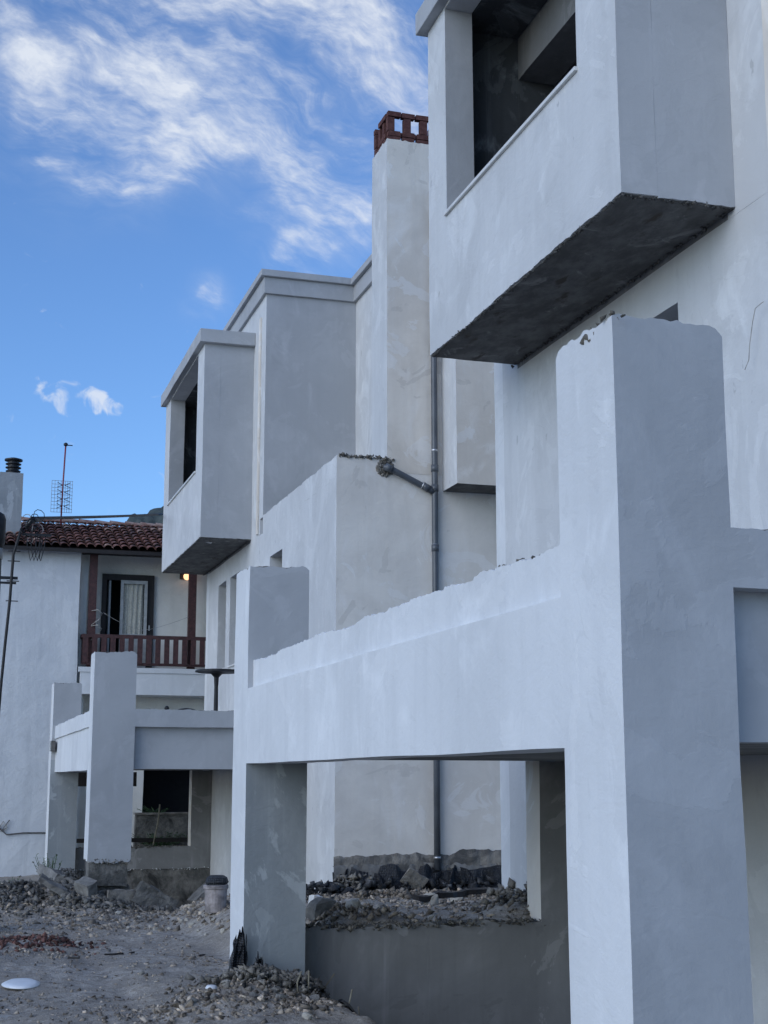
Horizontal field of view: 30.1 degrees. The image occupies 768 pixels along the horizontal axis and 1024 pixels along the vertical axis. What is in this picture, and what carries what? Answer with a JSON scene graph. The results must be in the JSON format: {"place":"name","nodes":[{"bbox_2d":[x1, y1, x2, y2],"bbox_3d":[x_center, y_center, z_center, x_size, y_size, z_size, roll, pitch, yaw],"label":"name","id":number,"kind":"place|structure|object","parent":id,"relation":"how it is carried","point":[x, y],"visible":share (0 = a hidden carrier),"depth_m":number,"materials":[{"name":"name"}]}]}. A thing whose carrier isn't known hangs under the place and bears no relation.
{"place":"outdoors","nodes":[
{"label":"outdoors","id":0,"kind":"place"},
{"bbox_2d":[127,506,163,527],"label":"hill","id":1,"kind":"structure","parent":0,"point":[152,519],"depth_m":297.33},
{"bbox_2d":[0,0,427,526],"label":"sky","id":2,"kind":"structure","parent":0,"point":[157,157],"materials":[{"name":"blue"}]},
{"bbox_2d":[0,874,530,1023],"bbox_3d":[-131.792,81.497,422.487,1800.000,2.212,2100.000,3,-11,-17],"label":"ground","id":3,"kind":"structure","parent":0,"point":[214,943],"depth_m":15.43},
{"bbox_2d":[1,978,39,988],"bbox_3d":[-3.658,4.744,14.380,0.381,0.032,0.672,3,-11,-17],"label":"pot lid","id":4,"kind":"object","parent":3,"relation":"on","point":[22,983],"visible":1,"depth_m":14.23,"materials":[{"name":"white plastic"}]},
{"bbox_2d":[0,509,50,708],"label":"utility pole","id":5,"kind":"object","parent":3,"relation":"on","point":[30,521],"visible":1,"depth_m":21.40,"materials":[{"name":"black metal"}]},
{"bbox_2d":[32,513,162,519],"bbox_3d":[-5.614,0.058,31.702,0.051,3.832,19.826,0,-11,-2],"label":"power cable","id":6,"kind":"object","parent":5,"relation":"attached to","point":[79,517],"visible":0.8,"depth_m":26.51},
{"bbox_2d":[0,873,73,917],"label":"render debris","id":7,"kind":"object","parent":3,"relation":"on","point":[12,886],"visible":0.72,"depth_m":24.25,"materials":[{"name":"grey concrete"}]},
{"bbox_2d":[32,853,61,874],"bbox_3d":[-6.443,6.818,27.161,0.521,0.633,0.549,0,-11,3],"label":"weed","id":8,"kind":"object","parent":3,"relation":"on","point":[48,865],"visible":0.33,"depth_m":27.26,"materials":[{"name":"green plant"}]},
{"bbox_2d":[36,864,64,880],"bbox_3d":[-5.762,6.455,25.300,0.547,0.189,1.040,29,-18,-27],"label":"concrete slab","id":9,"kind":"object","parent":3,"relation":"on","point":[48,871],"depth_m":25.08,"materials":[{"name":"grey concrete"}]},
{"bbox_2d":[38,873,66,893],"bbox_3d":[-5.382,6.406,24.049,0.995,0.132,0.388,33,-9,-4],"label":"concrete slab","id":10,"kind":"object","parent":3,"relation":"on","point":[49,882],"depth_m":23.88,"materials":[{"name":"grey concrete"}]},
{"bbox_2d":[0,932,106,955],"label":"brick rubble","id":11,"kind":"object","parent":3,"relation":"on","point":[27,945],"visible":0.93,"depth_m":17.96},
{"bbox_2d":[17,868,109,915],"bbox_3d":[-5.397,6.713,24.833,1.983,0.932,5.094,3,-11,-17],"label":"render debris","id":12,"kind":"object","parent":3,"relation":"on","point":[67,880],"visible":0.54,"depth_m":24.21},
{"bbox_2d":[74,875,96,896],"bbox_3d":[-4.958,6.378,23.763,0.370,0.537,0.245,5,13,42],"label":"concrete block","id":13,"kind":"object","parent":3,"relation":"on","point":[84,885],"depth_m":23.66,"materials":[{"name":"grey concrete"}]},
{"bbox_2d":[20,889,176,918],"bbox_3d":[-4.385,6.465,23.551,3.164,0.432,1.540,3,-11,-17],"label":"render debris","id":14,"kind":"object","parent":3,"relation":"on","point":[97,900],"visible":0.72,"depth_m":23.30,"materials":[{"name":"grey gravel"}]},
{"bbox_2d":[0,457,206,876],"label":"old house","id":15,"kind":"structure","parent":3,"relation":"on","point":[81,593],"depth_m":37.60,"materials":[{"name":"white paint"}]},
{"bbox_2d":[51,443,72,527],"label":"tv antenna","id":16,"kind":"object","parent":15,"relation":"attached to","point":[62,491],"visible":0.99,"depth_m":40.08,"materials":[{"name":"red paint"}]},
{"bbox_2d":[106,580,147,667],"bbox_3d":[-6.990,3.050,38.586,1.126,2.391,0.361,-1,-11,4],"label":"door leaf","id":17,"kind":"structure","parent":15,"relation":"in","point":[131,595],"depth_m":38.66,"materials":[{"name":"white glass"}]},
{"bbox_2d":[104,953,123,955],"bbox_3d":[-3.273,5.358,17.292,0.241,0.020,0.025,6,-12,-31],"label":"twig","id":18,"kind":"object","parent":3,"relation":"on","point":[114,954],"visible":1,"depth_m":17.29,"materials":[{"name":"brown wood"}]},
{"bbox_2d":[0,882,230,939],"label":"rubble scatter","id":19,"kind":"object","parent":3,"relation":"on","point":[106,918],"visible":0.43,"depth_m":21.74,"materials":[{"name":"stone"}]},
{"bbox_2d":[106,888,134,903],"bbox_3d":[-4.403,6.444,23.762,0.452,0.354,0.332,6,-12,-22],"label":"concrete block","id":20,"kind":"object","parent":3,"relation":"on","point":[125,894],"depth_m":23.64,"materials":[{"name":"grey concrete"}]},
{"bbox_2d":[99,890,183,911],"bbox_3d":[-3.269,6.615,23.940,3.567,0.558,1.875,3,-11,-17],"label":"render debris","id":21,"kind":"object","parent":3,"relation":"on","point":[167,906],"visible":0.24,"depth_m":23.41,"materials":[{"name":"grey concrete"}]},
{"bbox_2d":[132,881,177,908],"bbox_3d":[-3.843,6.495,23.868,0.741,0.373,0.346,32,-18,-9],"label":"concrete slab","id":22,"kind":"object","parent":3,"relation":"on","point":[146,894],"depth_m":23.72,"materials":[{"name":"grey concrete"}]},
{"bbox_2d":[131,832,186,845],"bbox_3d":[-5.514,8.091,35.184,1.731,0.435,1.490,3,-11,-17],"label":"weed","id":23,"kind":"object","parent":3,"relation":"on","point":[159,844],"visible":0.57,"depth_m":35.18,"materials":[{"name":"green plant"}]},
{"bbox_2d":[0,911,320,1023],"bbox_3d":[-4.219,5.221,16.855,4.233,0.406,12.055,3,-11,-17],"label":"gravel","id":24,"kind":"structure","parent":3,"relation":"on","point":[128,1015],"depth_m":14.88,"materials":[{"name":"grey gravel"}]},
{"bbox_2d":[133,812,188,846],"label":"garden wall","id":25,"kind":"structure","parent":3,"relation":"on","point":[169,822],"depth_m":35.64,"materials":[{"name":"grey concrete"}]},
{"bbox_2d":[138,806,167,812],"bbox_3d":[-5.729,7.489,35.849,0.883,0.242,0.551,-3,-11,15],"label":"potted sprig","id":26,"kind":"object","parent":25,"relation":"on","point":[153,810],"visible":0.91,"depth_m":35.77,"materials":[{"name":"green plant"}]},
{"bbox_2d":[186,882,205,903],"bbox_3d":[-2.946,6.550,24.030,0.554,0.494,0.399,-40,11,-28],"label":"concrete slab","id":27,"kind":"object","parent":3,"relation":"on","point":[196,894],"depth_m":23.97,"materials":[{"name":"grey concrete"}]},
{"bbox_2d":[205,984,216,988],"bbox_3d":[-1.605,4.415,13.273,0.113,0.030,0.155,3,-11,-17],"label":"paper scrap","id":28,"kind":"object","parent":3,"relation":"on","point":[212,986],"visible":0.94,"depth_m":13.23,"materials":[{"name":"white paper"}]},
{"bbox_2d":[203,884,228,912],"bbox_3d":[-2.411,5.536,20.451,0.360,0.380,0.360,3,-11,-17],"label":"metal bucket","id":29,"kind":"object","parent":3,"relation":"on","point":[215,898],"visible":0.93,"depth_m":20.32,"materials":[{"name":"grey metal"}]},
{"bbox_2d":[205,875,228,884],"bbox_3d":[-2.417,5.324,20.648,0.340,0.130,0.340,3,-11,-17],"label":"wire roll","id":30,"kind":"object","parent":29,"relation":"on","point":[216,879],"visible":0.99,"depth_m":20.53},
{"bbox_2d":[220,979,230,985],"bbox_3d":[-1.490,4.428,13.407,0.093,0.068,0.100,-2,-18,-23],"label":"stone","id":31,"kind":"object","parent":3,"relation":"on","point":[225,981],"visible":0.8,"depth_m":13.38,"materials":[{"name":"stone"}]},
{"bbox_2d":[126,976,357,1023],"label":"rubble scatter","id":32,"kind":"object","parent":3,"relation":"on","point":[307,1004],"visible":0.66,"depth_m":12.37,"materials":[{"name":"stone"}]},
{"bbox_2d":[249,992,258,997],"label":"stone","id":33,"kind":"object","parent":3,"relation":"on","point":[254,994],"visible":0.48,"depth_m":12.55,"materials":[{"name":"grey stone"}]},
{"bbox_2d":[179,961,329,998],"bbox_3d":[-1.054,5.035,13.614,1.508,1.480,1.888,-8,-13,36],"label":"render debris","id":34,"kind":"object","parent":3,"relation":"on","point":[251,971],"visible":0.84,"depth_m":13.43,"materials":[{"name":"grey gravel"}]},
{"bbox_2d":[219,970,322,995],"bbox_3d":[-0.890,4.953,13.585,1.264,1.193,1.014,8,-13,-35],"label":"render debris","id":35,"kind":"object","parent":3,"relation":"on","point":[264,977],"visible":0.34,"depth_m":13.36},
{"bbox_2d":[44,110,500,906],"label":"unfinished house","id":36,"kind":"structure","parent":3,"relation":"on","point":[334,436],"depth_m":25.33,"materials":[{"name":"white paint"}]},
{"bbox_2d":[49,741,55,750],"bbox_3d":[-7.555,5.328,32.480,0.117,0.231,0.450,3,-11,-17],"label":"junction box","id":37,"kind":"object","parent":36,"relation":"attached to","point":[52,746],"visible":1,"depth_m":32.27,"materials":[{"name":"grey plastic"}]},
{"bbox_2d":[78,772,136,786],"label":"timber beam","id":38,"kind":"structure","parent":36,"relation":"attached to","point":[82,779],"depth_m":34.04,"materials":[{"name":"brown wood"}]},
{"bbox_2d":[76,837,187,842],"bbox_3d":[-5.020,7.953,34.640,4.802,0.104,0.054,3,-11,-17],"label":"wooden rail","id":39,"kind":"object","parent":36,"relation":"attached to","point":[183,839],"visible":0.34,"depth_m":34.47,"materials":[{"name":"brown wood"}]},
{"bbox_2d":[153,804,160,844],"bbox_3d":[-5.426,7.461,34.047,0.164,0.954,0.040,3,-11,-17],"label":"stick","id":40,"kind":"object","parent":36,"relation":"attached to","point":[157,824],"visible":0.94,"depth_m":34.04,"materials":[{"name":"brown wood"}]},
{"bbox_2d":[195,669,234,710],"bbox_3d":[-3.276,3.687,28.081,0.900,1.155,0.900,3,-11,-17],"label":"round table","id":41,"kind":"object","parent":36,"relation":"on","point":[216,674],"visible":0.61,"depth_m":28.04,"materials":[{"name":"black metal"}]},
{"bbox_2d":[270,986,282,993],"bbox_3d":[-0.990,4.444,13.224,0.111,0.103,0.091,25,-9,-35],"label":"stone","id":42,"kind":"object","parent":3,"relation":"on","point":[275,990],"visible":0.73,"depth_m":13.19,"materials":[{"name":"grey stone"}]},
{"bbox_2d":[275,994,287,997],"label":"stone","id":43,"kind":"object","parent":3,"relation":"on","point":[280,996],"visible":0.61,"depth_m":12.61,"materials":[{"name":"grey stone"}]},
{"bbox_2d":[296,971,301,993],"bbox_3d":[-0.789,4.407,13.295,0.054,0.253,0.014,3,-11,-17],"label":"dry stalk","id":44,"kind":"object","parent":3,"relation":"on","point":[298,980],"visible":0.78,"depth_m":13.29,"materials":[{"name":"beige plant"}]},
{"bbox_2d":[117,886,488,922],"bbox_3d":[0.341,6.205,22.718,9.154,0.513,2.208,3,-11,-17],"label":"rubble scatter","id":45,"kind":"object","parent":3,"relation":"on","point":[403,892],"visible":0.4,"depth_m":22.32,"materials":[{"name":"stone"}]},
{"bbox_2d":[302,1012,311,1019],"bbox_3d":[-0.642,4.215,11.933,0.068,0.066,0.086,-2,6,-44],"label":"stone","id":46,"kind":"object","parent":3,"relation":"on","point":[307,1015],"visible":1,"depth_m":11.91,"materials":[{"name":"stone"}]},
{"bbox_2d":[309,994,319,999],"bbox_3d":[-0.644,4.480,13.113,0.111,0.089,0.114,-4,3,-3],"label":"stone","id":47,"kind":"object","parent":3,"relation":"on","point":[315,996],"visible":0.49,"depth_m":13.09,"materials":[{"name":"grey stone"}]},
{"bbox_2d":[308,894,322,902],"bbox_3d":[-0.848,4.934,17.541,0.165,0.461,0.146,12,-13,-32],"label":"concrete block","id":48,"kind":"object","parent":3,"relation":"on","point":[312,897],"depth_m":17.55,"materials":[{"name":"white paint"}]},
{"bbox_2d":[306,897,336,920],"bbox_3d":[-0.682,4.330,15.523,0.286,0.292,0.302,-11,-18,-32],"label":"stone","id":49,"kind":"object","parent":3,"relation":"on","point":[316,907],"visible":0.74,"depth_m":15.41,"materials":[{"name":"grey stone"}]},
{"bbox_2d":[338,999,356,1013],"bbox_3d":[-0.169,4.857,12.765,0.450,0.957,0.300,3,-11,-17],"label":"plastic sheet","id":50,"kind":"object","parent":3,"relation":"on","point":[344,1002],"visible":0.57,"depth_m":12.77,"materials":[{"name":"black plastic"}]},
{"bbox_2d":[320,872,378,894],"bbox_3d":[-0.458,6.049,22.977,1.171,0.525,0.553,3,-11,-17],"label":"render debris","id":51,"kind":"object","parent":3,"relation":"on","point":[347,880],"visible":0.48,"depth_m":22.92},
{"bbox_2d":[175,893,527,929],"bbox_3d":[0.668,5.367,19.432,5.818,0.712,7.902,3,-11,-17],"label":"rubble scatter","id":52,"kind":"object","parent":3,"relation":"on","point":[442,903],"visible":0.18,"depth_m":18.49,"materials":[{"name":"stone"}]},
{"bbox_2d":[412,885,498,901],"bbox_3d":[1.060,5.198,19.467,1.499,0.114,0.201,2,-10,-31],"label":"wooden plank","id":53,"kind":"object","parent":52,"relation":"on","point":[462,893],"visible":0.8,"depth_m":19.35,"materials":[{"name":"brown wood"}]},
{"bbox_2d":[345,898,361,908],"bbox_3d":[-0.337,4.263,15.430,0.177,0.143,0.163,-11,-11,-11],"label":"stone","id":54,"kind":"object","parent":3,"relation":"on","point":[356,903],"visible":0.62,"depth_m":15.37,"materials":[{"name":"stone"}]},
{"bbox_2d":[306,899,437,925],"bbox_3d":[-0.515,5.310,15.417,2.153,2.199,2.214,3,-11,-17],"label":"rubble scatter","id":55,"kind":"object","parent":3,"relation":"on","point":[362,912],"visible":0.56,"depth_m":15.25,"materials":[{"name":"stone"}]},
{"bbox_2d":[306,875,496,896],"bbox_3d":[0.117,6.156,23.142,5.598,0.501,0.698,3,-11,-17],"label":"tar debris","id":56,"kind":"object","parent":3,"relation":"on","point":[329,887],"visible":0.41,"depth_m":22.96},
{"bbox_2d":[400,867,426,889],"bbox_3d":[0.485,5.932,23.032,0.403,0.301,0.070,35,7,-19],"label":"concrete block","id":57,"kind":"object","parent":3,"relation":"on","point":[413,878],"visible":0.95,"depth_m":23.02,"materials":[{"name":"grey concrete"}]},
{"bbox_2d":[423,893,438,904],"bbox_3d":[0.613,5.244,19.214,0.218,0.217,0.268,4,-24,-16],"label":"stone","id":58,"kind":"object","parent":3,"relation":"on","point":[434,899],"visible":0.59,"depth_m":19.11,"materials":[{"name":"stone"}]},
{"bbox_2d":[450,897,462,901],"bbox_3d":[1.072,5.728,21.075,0.192,0.158,0.197,-6,-26,4],"label":"stone","id":59,"kind":"object","parent":3,"relation":"on","point":[455,898],"visible":0.26,"depth_m":21.00,"materials":[{"name":"stone"}]},
{"bbox_2d":[450,889,529,917],"bbox_3d":[1.714,5.407,16.049,1.868,2.308,1.857,-7,-13,35],"label":"render debris","id":60,"kind":"object","parent":3,"relation":"on","point":[509,899],"visible":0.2,"depth_m":15.99,"materials":[{"name":"grey concrete"}]},
{"bbox_2d":[227,0,767,1023],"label":"unfinished house","id":61,"kind":"structure","parent":3,"relation":"on","point":[585,664],"depth_m":12.71,"materials":[{"name":"white paint"}]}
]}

